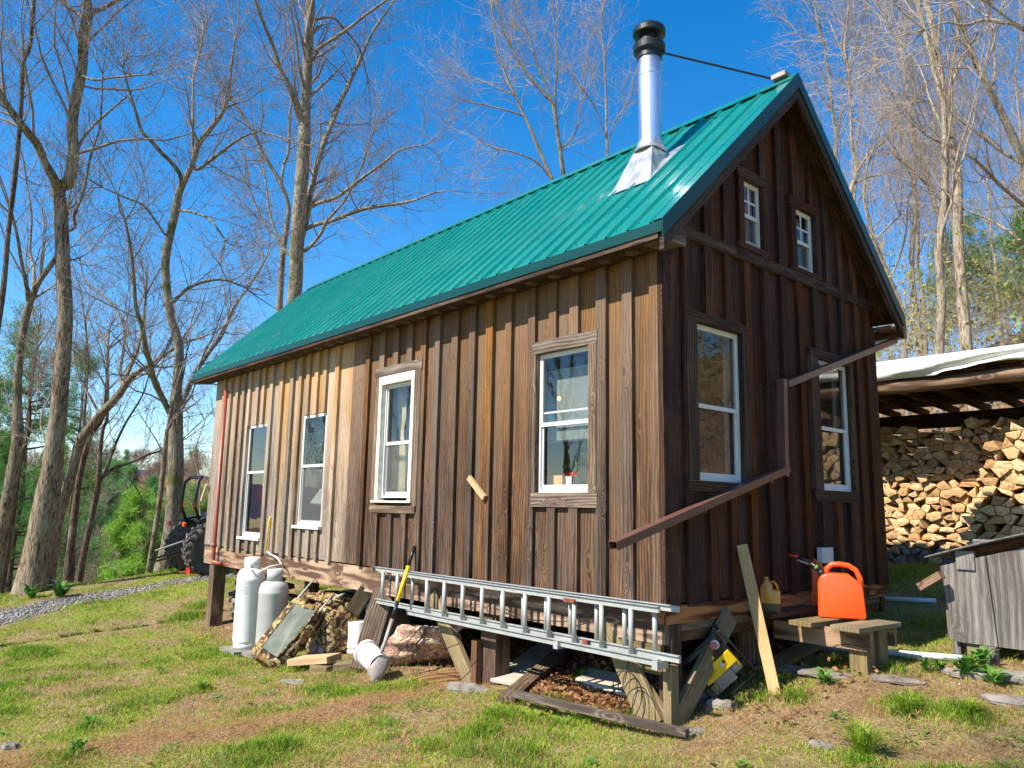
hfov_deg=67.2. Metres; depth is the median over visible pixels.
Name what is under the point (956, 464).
firewood
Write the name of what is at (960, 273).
bare tree
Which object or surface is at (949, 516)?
firewood
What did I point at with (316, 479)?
potted plant
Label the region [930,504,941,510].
firewood
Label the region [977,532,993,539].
firewood
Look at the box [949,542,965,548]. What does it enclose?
firewood
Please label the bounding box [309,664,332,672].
timber block
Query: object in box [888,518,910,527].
firewood
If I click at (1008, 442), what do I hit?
firewood
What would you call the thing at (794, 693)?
grass clump
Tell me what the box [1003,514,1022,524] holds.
firewood
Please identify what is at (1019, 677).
flat rock
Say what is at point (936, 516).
firewood
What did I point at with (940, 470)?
firewood
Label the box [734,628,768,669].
log stump
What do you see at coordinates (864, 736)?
grass clump
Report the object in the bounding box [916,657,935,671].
weed
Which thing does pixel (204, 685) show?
weed
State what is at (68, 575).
bare tree
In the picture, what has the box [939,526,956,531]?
firewood
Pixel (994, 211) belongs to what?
bare tree
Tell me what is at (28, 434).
bare tree
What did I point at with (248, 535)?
window
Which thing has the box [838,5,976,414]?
bare tree
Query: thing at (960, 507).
firewood
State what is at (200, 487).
bare tree
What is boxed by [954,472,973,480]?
firewood
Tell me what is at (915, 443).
firewood
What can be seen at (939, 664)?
weed
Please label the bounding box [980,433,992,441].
firewood
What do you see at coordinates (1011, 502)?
firewood
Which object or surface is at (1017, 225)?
pine tree
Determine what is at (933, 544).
firewood
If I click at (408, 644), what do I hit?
boulder
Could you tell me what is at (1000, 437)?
firewood
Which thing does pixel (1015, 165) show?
bare tree
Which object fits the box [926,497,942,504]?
firewood
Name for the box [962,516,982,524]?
firewood
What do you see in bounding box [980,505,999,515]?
firewood
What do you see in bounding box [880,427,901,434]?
firewood
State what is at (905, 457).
firewood
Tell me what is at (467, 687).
flat rock
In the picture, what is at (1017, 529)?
firewood
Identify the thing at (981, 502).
firewood
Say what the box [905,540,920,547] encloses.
firewood
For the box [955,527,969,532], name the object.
firewood
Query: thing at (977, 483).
firewood
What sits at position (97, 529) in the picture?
bare tree
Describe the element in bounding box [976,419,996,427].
firewood
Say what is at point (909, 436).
firewood
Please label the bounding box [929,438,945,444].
firewood
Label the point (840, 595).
gas can
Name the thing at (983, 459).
firewood
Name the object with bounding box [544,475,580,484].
cardboard box
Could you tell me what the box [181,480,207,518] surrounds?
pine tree
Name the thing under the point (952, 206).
bare tree
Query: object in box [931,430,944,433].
firewood
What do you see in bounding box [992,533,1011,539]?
firewood
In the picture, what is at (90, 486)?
pine tree
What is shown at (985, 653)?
weed
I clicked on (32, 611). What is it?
gravel
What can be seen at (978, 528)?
firewood
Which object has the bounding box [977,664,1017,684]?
weed
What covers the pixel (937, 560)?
firewood
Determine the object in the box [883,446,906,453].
firewood
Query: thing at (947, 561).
firewood
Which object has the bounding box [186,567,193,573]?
red weight
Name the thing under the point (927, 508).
firewood
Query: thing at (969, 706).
grass clump
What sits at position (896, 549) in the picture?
firewood
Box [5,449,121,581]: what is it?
bare tree
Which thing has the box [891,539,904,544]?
firewood
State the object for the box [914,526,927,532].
firewood
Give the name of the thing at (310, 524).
window
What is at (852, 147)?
bare tree
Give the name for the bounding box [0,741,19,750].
flat rock
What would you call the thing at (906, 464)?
firewood
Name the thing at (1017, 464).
firewood
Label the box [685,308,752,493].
window
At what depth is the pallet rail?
10.62 m
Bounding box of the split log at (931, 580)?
[916,571,945,589]
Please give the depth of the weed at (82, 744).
5.69 m
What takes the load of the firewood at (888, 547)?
on the firewood
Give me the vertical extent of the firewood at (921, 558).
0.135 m
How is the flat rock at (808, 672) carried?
on the ground at (430, 669)
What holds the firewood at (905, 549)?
on the firewood at (901, 558)
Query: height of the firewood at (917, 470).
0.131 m
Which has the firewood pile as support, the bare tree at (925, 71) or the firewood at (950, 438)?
the firewood at (950, 438)
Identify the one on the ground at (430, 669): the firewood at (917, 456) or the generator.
the generator
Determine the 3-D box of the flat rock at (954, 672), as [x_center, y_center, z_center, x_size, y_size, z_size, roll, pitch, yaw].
[3.499,2.181,5.792,0.504,0.063,0.216,-4,-10,28]
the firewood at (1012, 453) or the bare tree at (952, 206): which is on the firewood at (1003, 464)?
the firewood at (1012, 453)
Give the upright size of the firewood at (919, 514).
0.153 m
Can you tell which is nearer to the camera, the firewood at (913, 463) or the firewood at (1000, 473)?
the firewood at (1000, 473)
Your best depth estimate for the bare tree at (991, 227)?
30.12 m
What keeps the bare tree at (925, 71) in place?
on the ground at (430, 669)
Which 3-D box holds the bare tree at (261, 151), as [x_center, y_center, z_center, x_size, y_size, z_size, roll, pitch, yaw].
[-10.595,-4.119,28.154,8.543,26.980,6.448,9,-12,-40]
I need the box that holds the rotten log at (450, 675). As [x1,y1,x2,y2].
[404,671,460,683]
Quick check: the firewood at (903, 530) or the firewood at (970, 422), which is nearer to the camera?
the firewood at (970, 422)
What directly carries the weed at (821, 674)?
on the ground at (430, 669)
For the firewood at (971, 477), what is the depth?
10.14 m
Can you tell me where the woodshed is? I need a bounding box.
[876,344,1023,489]
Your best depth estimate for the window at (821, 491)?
7.69 m
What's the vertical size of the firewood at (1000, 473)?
0.131 m
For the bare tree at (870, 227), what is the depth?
21.55 m
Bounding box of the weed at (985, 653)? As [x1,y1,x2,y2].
[965,645,998,666]
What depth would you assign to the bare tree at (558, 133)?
30.99 m
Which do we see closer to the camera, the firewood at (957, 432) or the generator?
the generator
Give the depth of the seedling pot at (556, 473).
7.25 m
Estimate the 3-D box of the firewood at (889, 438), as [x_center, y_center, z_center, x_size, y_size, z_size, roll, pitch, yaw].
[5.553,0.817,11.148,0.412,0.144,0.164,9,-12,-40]
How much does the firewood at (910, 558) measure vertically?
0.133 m
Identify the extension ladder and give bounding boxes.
[375,566,680,670]
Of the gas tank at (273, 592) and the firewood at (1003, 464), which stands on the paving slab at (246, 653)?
the gas tank at (273, 592)
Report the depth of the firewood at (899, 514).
10.80 m
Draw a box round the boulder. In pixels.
[383,624,480,672]
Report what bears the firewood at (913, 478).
on the firewood at (917, 486)
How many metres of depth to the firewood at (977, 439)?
10.18 m
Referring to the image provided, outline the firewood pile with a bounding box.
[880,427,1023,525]
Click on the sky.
(719, 32)
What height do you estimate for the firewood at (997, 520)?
0.129 m
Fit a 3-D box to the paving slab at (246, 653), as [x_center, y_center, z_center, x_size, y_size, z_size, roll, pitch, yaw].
[-3.094,3.435,9.807,0.520,0.050,0.500,9,-12,-40]
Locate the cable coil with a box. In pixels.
[490,602,645,728]
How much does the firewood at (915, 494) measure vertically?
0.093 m
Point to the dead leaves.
(580, 693)
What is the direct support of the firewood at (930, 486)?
on the firewood at (924, 493)
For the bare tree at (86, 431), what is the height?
15.100 m
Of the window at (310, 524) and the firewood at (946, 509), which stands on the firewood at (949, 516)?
the firewood at (946, 509)
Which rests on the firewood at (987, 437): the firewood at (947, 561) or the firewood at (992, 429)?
the firewood at (992, 429)
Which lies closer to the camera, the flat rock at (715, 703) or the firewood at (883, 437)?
the flat rock at (715, 703)
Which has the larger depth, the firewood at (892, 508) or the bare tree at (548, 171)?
the bare tree at (548, 171)
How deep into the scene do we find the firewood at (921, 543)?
10.48 m
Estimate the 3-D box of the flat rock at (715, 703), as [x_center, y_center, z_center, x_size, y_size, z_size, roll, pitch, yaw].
[1.596,2.431,5.846,0.246,0.071,0.152,-3,-10,23]
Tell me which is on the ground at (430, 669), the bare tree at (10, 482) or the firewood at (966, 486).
the bare tree at (10, 482)
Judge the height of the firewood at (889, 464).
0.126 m
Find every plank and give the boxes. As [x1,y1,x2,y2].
[346,583,371,615]
[350,587,392,670]
[498,651,565,702]
[512,690,688,737]
[737,544,780,695]
[754,642,823,672]
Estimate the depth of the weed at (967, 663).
5.79 m
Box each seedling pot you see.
[548,461,569,474]
[554,460,572,475]
[569,460,581,476]
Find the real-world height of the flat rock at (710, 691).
0.143 m
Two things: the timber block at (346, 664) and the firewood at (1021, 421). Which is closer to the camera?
the timber block at (346, 664)
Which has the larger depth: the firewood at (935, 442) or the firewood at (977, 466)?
the firewood at (935, 442)
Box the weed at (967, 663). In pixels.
[945,653,988,673]
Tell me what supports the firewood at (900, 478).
on the firewood at (891, 477)
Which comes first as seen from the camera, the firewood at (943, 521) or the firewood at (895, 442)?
the firewood at (943, 521)
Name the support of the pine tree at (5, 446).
on the ground at (430, 669)
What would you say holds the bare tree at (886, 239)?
on the ground at (430, 669)
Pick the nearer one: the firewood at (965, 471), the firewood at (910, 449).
the firewood at (965, 471)
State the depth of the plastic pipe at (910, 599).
8.70 m
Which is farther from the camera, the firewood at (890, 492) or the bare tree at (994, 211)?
the bare tree at (994, 211)
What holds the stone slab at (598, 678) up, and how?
on the ground at (430, 669)
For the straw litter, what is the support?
on the ground at (430, 669)
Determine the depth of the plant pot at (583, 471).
6.79 m
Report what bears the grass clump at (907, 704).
on the ground at (430, 669)
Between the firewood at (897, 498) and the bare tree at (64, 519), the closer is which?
the firewood at (897, 498)
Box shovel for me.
[367,545,415,682]
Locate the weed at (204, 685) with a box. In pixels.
[195,681,209,690]
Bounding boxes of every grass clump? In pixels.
[787,688,802,699]
[815,712,913,753]
[896,694,927,712]
[946,694,991,714]
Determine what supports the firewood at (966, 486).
on the firewood at (974, 491)
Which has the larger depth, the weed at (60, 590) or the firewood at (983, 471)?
the weed at (60, 590)
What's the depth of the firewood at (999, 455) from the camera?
9.42 m
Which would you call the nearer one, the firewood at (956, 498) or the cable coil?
the cable coil
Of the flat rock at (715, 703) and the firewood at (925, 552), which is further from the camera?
the firewood at (925, 552)
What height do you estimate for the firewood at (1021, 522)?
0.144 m
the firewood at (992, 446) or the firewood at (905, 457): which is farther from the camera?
the firewood at (905, 457)
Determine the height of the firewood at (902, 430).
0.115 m
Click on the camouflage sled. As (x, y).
(288, 633)
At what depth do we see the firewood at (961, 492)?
10.21 m
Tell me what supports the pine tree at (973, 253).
on the ground at (430, 669)
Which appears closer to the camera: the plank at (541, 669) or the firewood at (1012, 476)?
the plank at (541, 669)
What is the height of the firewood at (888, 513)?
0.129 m
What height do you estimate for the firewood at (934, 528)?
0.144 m
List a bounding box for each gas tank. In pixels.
[232,557,265,649]
[255,568,288,643]
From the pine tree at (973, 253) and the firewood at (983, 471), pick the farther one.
the pine tree at (973, 253)
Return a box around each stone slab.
[490,642,568,685]
[575,667,626,697]
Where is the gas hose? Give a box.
[248,551,281,571]
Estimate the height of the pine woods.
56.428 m
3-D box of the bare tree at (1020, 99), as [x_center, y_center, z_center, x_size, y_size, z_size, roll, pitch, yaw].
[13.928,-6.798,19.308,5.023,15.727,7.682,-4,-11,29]
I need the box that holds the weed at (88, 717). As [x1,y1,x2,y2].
[82,713,100,724]
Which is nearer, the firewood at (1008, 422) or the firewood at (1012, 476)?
the firewood at (1012, 476)
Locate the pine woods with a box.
[0,429,208,568]
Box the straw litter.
[0,561,1023,767]
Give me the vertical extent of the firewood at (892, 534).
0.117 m
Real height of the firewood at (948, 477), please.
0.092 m
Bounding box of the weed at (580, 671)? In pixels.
[571,667,587,676]
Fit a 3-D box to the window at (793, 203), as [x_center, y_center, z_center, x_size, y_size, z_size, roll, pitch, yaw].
[2.929,-1.461,7.778,0.580,0.765,0.100,9,-12,-40]
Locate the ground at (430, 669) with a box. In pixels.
[0,331,1023,767]
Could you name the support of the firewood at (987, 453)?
on the firewood at (983, 459)
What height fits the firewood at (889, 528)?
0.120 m
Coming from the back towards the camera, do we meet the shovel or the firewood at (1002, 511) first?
the firewood at (1002, 511)
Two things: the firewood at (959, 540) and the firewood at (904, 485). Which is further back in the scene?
the firewood at (904, 485)
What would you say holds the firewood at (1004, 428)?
on the firewood at (1000, 437)
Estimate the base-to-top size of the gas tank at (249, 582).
1.190 m
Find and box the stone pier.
[228,569,297,617]
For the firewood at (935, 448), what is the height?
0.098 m
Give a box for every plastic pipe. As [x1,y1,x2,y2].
[820,646,962,660]
[885,597,936,602]
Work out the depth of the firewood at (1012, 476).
9.25 m
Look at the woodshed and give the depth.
10.05 m
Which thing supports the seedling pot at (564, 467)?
on the cabin
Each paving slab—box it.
[219,646,245,655]
[241,650,252,658]
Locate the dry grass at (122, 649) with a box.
[0,447,1023,767]
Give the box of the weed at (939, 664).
[932,660,947,670]
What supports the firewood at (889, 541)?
on the firewood at (888, 547)
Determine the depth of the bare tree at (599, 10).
29.61 m
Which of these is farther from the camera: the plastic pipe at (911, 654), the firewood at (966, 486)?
the firewood at (966, 486)
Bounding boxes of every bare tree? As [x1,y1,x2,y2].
[0,0,119,330]
[0,0,297,594]
[0,0,408,571]
[0,25,171,587]
[0,243,128,593]
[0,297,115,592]
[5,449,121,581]
[6,228,187,583]
[13,139,274,579]
[34,246,230,583]
[44,390,146,582]
[92,306,242,573]
[106,0,349,311]
[114,294,256,519]
[172,247,274,435]
[176,0,545,304]
[397,0,562,207]
[447,0,634,175]
[515,0,670,155]
[744,0,964,204]
[749,0,1022,234]
[751,0,1023,269]
[765,0,1023,145]
[793,0,972,355]
[805,1,911,223]
[821,0,1011,320]
[822,0,1023,482]
[826,52,1002,415]
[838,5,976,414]
[843,114,964,359]
[852,0,1006,355]
[865,50,1011,242]
[888,171,966,353]
[891,7,1016,352]
[895,102,997,273]
[908,0,1021,444]
[913,0,1023,228]
[921,2,1022,345]
[958,0,1023,188]
[962,0,1023,216]
[964,5,1023,211]
[966,110,1023,322]
[971,151,1012,344]
[977,94,1023,334]
[997,114,1023,196]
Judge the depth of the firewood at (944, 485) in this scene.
10.38 m
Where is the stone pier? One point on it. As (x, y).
(232, 594)
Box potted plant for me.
[305,417,324,488]
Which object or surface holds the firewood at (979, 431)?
on the firewood at (987, 437)
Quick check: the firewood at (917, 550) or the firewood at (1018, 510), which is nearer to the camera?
the firewood at (1018, 510)
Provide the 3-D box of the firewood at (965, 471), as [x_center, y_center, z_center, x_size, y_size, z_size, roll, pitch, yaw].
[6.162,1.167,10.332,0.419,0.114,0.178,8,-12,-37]
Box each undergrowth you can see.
[66,549,123,582]
[873,206,1023,483]
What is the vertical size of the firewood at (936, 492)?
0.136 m
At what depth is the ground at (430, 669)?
6.10 m
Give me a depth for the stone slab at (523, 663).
7.66 m
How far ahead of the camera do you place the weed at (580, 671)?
6.98 m
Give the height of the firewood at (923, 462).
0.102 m
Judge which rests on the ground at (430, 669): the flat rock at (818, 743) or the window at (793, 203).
the flat rock at (818, 743)
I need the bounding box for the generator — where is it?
[681,623,755,698]
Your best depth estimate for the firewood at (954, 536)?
10.26 m
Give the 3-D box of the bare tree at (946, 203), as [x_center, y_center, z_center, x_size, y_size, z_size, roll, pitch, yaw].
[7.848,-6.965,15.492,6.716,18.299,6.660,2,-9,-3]
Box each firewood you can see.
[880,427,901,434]
[880,434,887,440]
[881,441,893,447]
[881,453,888,458]
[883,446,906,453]
[883,460,895,468]
[883,468,892,475]
[883,481,898,489]
[884,435,906,442]
[884,489,898,496]
[884,497,896,503]
[885,510,893,516]
[885,519,892,525]
[886,504,898,511]
[886,525,894,532]
[886,531,899,538]
[886,538,893,544]
[887,544,893,552]
[887,552,902,559]
[888,438,910,447]
[888,473,909,482]
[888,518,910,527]
[889,452,901,462]
[890,546,903,554]
[891,463,912,472]
[891,482,900,488]
[891,510,906,517]
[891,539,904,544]
[892,494,905,502]
[894,473,911,481]
[894,527,911,534]
[894,555,908,562]
[895,426,919,434]
[897,445,913,453]
[897,470,915,475]
[897,482,910,487]
[897,488,915,495]
[897,517,920,525]
[897,535,909,542]
[899,432,917,440]
[899,460,920,467]
[899,503,909,511]
[899,545,913,554]
[900,453,918,460]
[901,440,912,446]
[902,496,917,503]
[904,446,916,452]
[905,510,925,519]
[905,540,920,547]
[907,439,925,446]
[907,474,919,482]
[907,503,923,510]
[907,554,917,561]
[908,491,921,496]
[908,533,931,540]
[910,483,923,490]
[910,520,919,525]
[911,461,921,465]
[911,548,924,553]
[913,454,923,459]
[913,466,921,473]
[913,509,927,518]
[914,447,933,454]
[914,497,925,503]
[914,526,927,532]
[915,474,937,482]
[916,540,930,548]
[916,554,928,562]
[917,432,935,438]
[917,439,941,446]
[918,459,927,465]
[919,490,930,497]
[919,520,934,527]
[921,452,933,459]
[921,465,935,474]
[921,532,936,540]
[921,548,937,555]
[922,504,938,512]
[923,481,938,491]
[926,458,946,467]
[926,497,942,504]
[926,511,949,520]
[927,488,940,496]
[927,523,946,532]
[927,540,944,548]
[928,557,943,563]
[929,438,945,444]
[929,474,947,481]
[930,444,952,451]
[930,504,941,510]
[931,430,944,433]
[931,533,948,540]
[932,434,943,438]
[932,450,955,459]
[933,467,946,474]
[936,481,951,489]
[936,518,955,525]
[936,547,947,552]
[937,541,953,549]
[939,458,951,466]
[939,498,957,505]
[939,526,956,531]
[940,489,953,498]
[941,474,962,480]
[941,506,952,512]
[943,560,952,563]
[944,432,961,444]
[944,513,953,519]
[946,467,960,474]
[947,533,958,540]
[948,429,963,436]
[949,453,961,459]
[949,460,962,468]
[949,479,965,487]
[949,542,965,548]
[950,496,961,501]
[951,487,970,497]
[951,503,967,512]
[952,511,961,520]
[954,443,969,452]
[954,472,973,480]
[954,521,968,528]
[955,437,972,444]
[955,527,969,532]
[957,535,967,544]
[958,467,979,474]
[958,484,976,488]
[959,531,983,540]
[960,513,972,522]
[961,428,974,438]
[961,481,988,485]
[961,495,973,504]
[962,451,977,461]
[962,460,980,468]
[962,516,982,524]
[963,474,978,479]
[964,417,979,429]
[964,442,981,451]
[966,502,981,515]
[967,487,979,497]
[970,523,986,532]
[971,451,988,460]
[972,434,983,443]
[972,462,984,472]
[972,498,991,506]
[975,428,991,434]
[975,512,992,522]
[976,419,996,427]
[976,491,992,497]
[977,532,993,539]
[978,456,990,462]
[979,468,993,477]
[980,426,1000,433]
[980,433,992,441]
[980,472,997,478]
[980,477,1001,485]
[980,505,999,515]
[981,450,993,456]
[981,486,1003,496]
[983,441,1003,451]
[983,459,995,469]
[984,522,1003,532]
[984,532,997,536]
[986,515,1006,525]
[991,496,1009,506]
[992,432,1004,441]
[992,450,1009,460]
[992,468,1020,477]
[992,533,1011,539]
[993,461,1012,468]
[994,417,1010,427]
[994,506,1013,515]
[997,425,1009,432]
[998,488,1019,496]
[999,479,1022,489]
[1000,524,1012,534]
[1001,497,1021,507]
[1002,437,1015,448]
[1002,446,1023,460]
[1002,470,1023,484]
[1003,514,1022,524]
[1006,419,1018,426]
[1006,430,1022,439]
[1010,422,1023,430]
[1010,525,1023,534]
[1011,505,1023,513]
[1012,459,1023,470]
[1012,484,1023,491]
[1014,493,1023,503]
[1015,439,1023,449]
[1015,474,1023,484]
[1018,417,1023,426]
[1018,515,1023,525]
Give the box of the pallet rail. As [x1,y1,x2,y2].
[887,555,952,563]
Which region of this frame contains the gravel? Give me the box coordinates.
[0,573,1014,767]
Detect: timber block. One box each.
[287,653,341,665]
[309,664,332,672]
[333,660,354,671]
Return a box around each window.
[236,423,266,540]
[291,412,326,529]
[369,358,422,513]
[530,329,596,507]
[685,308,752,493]
[734,165,770,259]
[786,194,822,280]
[806,347,860,502]
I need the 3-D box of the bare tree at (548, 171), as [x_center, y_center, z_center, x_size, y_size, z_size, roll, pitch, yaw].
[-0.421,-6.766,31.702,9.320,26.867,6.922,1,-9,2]
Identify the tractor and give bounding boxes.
[149,475,229,575]
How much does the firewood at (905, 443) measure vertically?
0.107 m
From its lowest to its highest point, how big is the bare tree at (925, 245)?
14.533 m
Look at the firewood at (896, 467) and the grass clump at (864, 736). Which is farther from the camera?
the firewood at (896, 467)
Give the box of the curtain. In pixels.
[395,386,407,491]
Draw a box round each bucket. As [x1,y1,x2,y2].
[347,619,363,653]
[354,639,389,670]
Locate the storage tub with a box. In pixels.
[365,597,424,648]
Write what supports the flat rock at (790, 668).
on the ground at (430, 669)
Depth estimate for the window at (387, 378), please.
8.88 m
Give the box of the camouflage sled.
[252,578,345,668]
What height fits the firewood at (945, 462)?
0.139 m
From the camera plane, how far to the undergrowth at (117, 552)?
16.76 m
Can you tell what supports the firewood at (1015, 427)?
on the firewood at (1016, 435)
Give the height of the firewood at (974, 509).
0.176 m
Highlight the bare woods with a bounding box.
[11,440,210,589]
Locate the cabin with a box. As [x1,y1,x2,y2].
[192,19,906,725]
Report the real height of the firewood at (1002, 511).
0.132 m
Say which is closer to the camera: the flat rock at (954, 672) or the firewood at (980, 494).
the flat rock at (954, 672)
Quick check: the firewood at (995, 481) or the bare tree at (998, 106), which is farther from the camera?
the bare tree at (998, 106)
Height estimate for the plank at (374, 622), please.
0.854 m
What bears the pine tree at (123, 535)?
on the ground at (430, 669)
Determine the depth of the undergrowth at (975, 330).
20.65 m
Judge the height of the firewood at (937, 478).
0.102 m
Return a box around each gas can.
[788,554,866,619]
[811,558,823,605]
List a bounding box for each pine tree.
[0,347,42,586]
[14,338,127,582]
[85,484,165,582]
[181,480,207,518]
[906,195,1014,337]
[976,179,1023,315]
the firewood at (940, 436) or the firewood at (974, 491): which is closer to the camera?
the firewood at (974, 491)
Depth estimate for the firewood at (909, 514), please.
10.69 m
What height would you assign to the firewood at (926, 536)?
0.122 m
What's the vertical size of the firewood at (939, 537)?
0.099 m
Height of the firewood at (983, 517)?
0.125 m
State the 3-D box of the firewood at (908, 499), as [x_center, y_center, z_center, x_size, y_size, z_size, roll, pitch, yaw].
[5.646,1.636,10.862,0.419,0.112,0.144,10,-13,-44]
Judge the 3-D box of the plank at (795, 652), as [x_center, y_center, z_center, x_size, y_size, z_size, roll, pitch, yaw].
[2.629,2.403,6.970,1.350,0.240,0.200,9,-12,-42]
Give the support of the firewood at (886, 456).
on the firewood at (889, 464)
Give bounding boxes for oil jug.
[760,577,780,612]
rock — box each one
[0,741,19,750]
[280,678,305,684]
[308,642,323,654]
[446,682,488,693]
[686,726,704,735]
[699,686,716,701]
[706,698,738,710]
[777,665,813,674]
[796,668,852,679]
[808,740,833,750]
[869,674,926,684]
[940,666,1004,681]
[980,693,1023,707]
[995,669,1023,683]
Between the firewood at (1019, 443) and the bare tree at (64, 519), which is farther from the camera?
the bare tree at (64, 519)
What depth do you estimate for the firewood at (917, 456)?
10.74 m
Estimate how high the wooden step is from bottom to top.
0.520 m
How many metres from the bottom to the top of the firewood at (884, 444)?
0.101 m
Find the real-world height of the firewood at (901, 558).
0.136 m
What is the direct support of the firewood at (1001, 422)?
on the firewood at (1004, 428)
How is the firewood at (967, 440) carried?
on the firewood at (971, 447)
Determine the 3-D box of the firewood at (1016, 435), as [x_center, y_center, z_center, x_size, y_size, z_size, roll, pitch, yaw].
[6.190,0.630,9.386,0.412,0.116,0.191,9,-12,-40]
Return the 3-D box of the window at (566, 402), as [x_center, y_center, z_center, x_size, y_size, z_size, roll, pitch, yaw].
[0.441,0.343,6.897,0.213,1.500,1.055,9,-12,-40]
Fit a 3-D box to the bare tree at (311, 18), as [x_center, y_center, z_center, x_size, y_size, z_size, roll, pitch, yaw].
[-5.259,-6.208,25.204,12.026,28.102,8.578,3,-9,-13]
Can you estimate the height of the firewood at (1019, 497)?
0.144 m
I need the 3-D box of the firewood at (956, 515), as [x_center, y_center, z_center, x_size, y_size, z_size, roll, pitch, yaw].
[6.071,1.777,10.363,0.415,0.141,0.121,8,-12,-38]
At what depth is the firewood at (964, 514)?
10.14 m
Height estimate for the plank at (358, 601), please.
0.408 m
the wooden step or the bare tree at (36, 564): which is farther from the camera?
the bare tree at (36, 564)
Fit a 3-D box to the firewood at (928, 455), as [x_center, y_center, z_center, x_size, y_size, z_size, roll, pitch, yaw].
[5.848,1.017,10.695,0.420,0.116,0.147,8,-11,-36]
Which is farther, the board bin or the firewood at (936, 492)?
the firewood at (936, 492)
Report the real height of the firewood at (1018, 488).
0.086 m
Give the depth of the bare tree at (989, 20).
10.82 m
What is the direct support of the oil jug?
on the wooden step
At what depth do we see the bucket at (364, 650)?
7.80 m
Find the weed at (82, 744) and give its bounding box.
[62,735,93,755]
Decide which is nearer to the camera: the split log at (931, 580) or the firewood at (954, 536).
the split log at (931, 580)
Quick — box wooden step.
[748,604,901,674]
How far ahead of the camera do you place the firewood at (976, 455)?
10.16 m
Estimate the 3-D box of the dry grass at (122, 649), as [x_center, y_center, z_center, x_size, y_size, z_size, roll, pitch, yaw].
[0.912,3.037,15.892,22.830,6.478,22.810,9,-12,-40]
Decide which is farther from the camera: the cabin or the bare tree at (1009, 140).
the bare tree at (1009, 140)
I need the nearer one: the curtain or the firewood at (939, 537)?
the curtain
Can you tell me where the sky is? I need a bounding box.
[0,0,1023,476]
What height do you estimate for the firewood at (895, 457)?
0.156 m
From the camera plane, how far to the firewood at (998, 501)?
9.31 m
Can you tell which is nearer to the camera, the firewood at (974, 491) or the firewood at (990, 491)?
the firewood at (990, 491)
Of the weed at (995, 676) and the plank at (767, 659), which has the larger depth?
the plank at (767, 659)
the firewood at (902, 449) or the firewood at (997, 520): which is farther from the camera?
the firewood at (902, 449)
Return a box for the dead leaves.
[0,399,1023,767]
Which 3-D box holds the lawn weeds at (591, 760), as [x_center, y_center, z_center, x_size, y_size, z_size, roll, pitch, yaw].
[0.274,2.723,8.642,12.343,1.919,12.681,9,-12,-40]
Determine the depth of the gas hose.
10.33 m
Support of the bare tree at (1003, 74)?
on the ground at (430, 669)
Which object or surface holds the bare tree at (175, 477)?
on the ground at (430, 669)
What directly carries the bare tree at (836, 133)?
on the ground at (430, 669)
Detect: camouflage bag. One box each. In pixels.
[304,590,354,605]
[305,600,359,653]
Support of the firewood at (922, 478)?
on the firewood at (930, 486)
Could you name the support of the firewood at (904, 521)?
on the firewood at (903, 530)
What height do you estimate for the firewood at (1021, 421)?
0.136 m
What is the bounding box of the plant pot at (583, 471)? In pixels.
[572,440,587,483]
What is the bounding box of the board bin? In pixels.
[924,533,1023,662]
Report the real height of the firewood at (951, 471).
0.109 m
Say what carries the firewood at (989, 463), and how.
on the firewood at (1000, 473)
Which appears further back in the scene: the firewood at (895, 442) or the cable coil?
the firewood at (895, 442)
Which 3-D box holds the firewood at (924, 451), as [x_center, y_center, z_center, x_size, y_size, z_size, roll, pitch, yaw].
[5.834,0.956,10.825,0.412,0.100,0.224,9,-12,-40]
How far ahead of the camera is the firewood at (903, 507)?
10.82 m
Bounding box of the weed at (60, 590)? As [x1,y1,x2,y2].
[46,580,75,596]
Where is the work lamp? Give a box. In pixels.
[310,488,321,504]
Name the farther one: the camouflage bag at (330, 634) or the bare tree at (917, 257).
the bare tree at (917, 257)
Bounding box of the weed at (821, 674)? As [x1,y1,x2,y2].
[812,667,835,683]
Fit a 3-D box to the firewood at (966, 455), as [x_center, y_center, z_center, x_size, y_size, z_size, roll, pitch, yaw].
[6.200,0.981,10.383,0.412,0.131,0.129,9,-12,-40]
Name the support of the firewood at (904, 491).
on the firewood at (908, 499)
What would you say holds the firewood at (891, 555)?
on the ground at (430, 669)
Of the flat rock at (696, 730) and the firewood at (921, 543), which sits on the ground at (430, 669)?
the flat rock at (696, 730)
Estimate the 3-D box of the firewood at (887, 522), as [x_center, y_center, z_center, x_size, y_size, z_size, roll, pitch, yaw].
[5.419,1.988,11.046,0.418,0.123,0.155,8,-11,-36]
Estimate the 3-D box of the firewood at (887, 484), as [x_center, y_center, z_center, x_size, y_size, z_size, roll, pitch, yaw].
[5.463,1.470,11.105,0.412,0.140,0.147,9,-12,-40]
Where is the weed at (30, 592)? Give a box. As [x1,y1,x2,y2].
[19,583,42,598]
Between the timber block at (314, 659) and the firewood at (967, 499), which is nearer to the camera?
the timber block at (314, 659)
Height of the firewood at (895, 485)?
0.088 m
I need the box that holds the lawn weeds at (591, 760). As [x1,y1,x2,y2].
[0,570,1023,767]
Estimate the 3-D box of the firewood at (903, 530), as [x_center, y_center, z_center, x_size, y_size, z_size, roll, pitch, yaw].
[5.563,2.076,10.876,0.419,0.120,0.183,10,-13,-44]
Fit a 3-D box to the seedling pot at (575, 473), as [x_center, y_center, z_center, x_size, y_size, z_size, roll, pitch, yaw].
[0.585,0.822,7.083,0.137,0.250,0.243,0,-9,8]

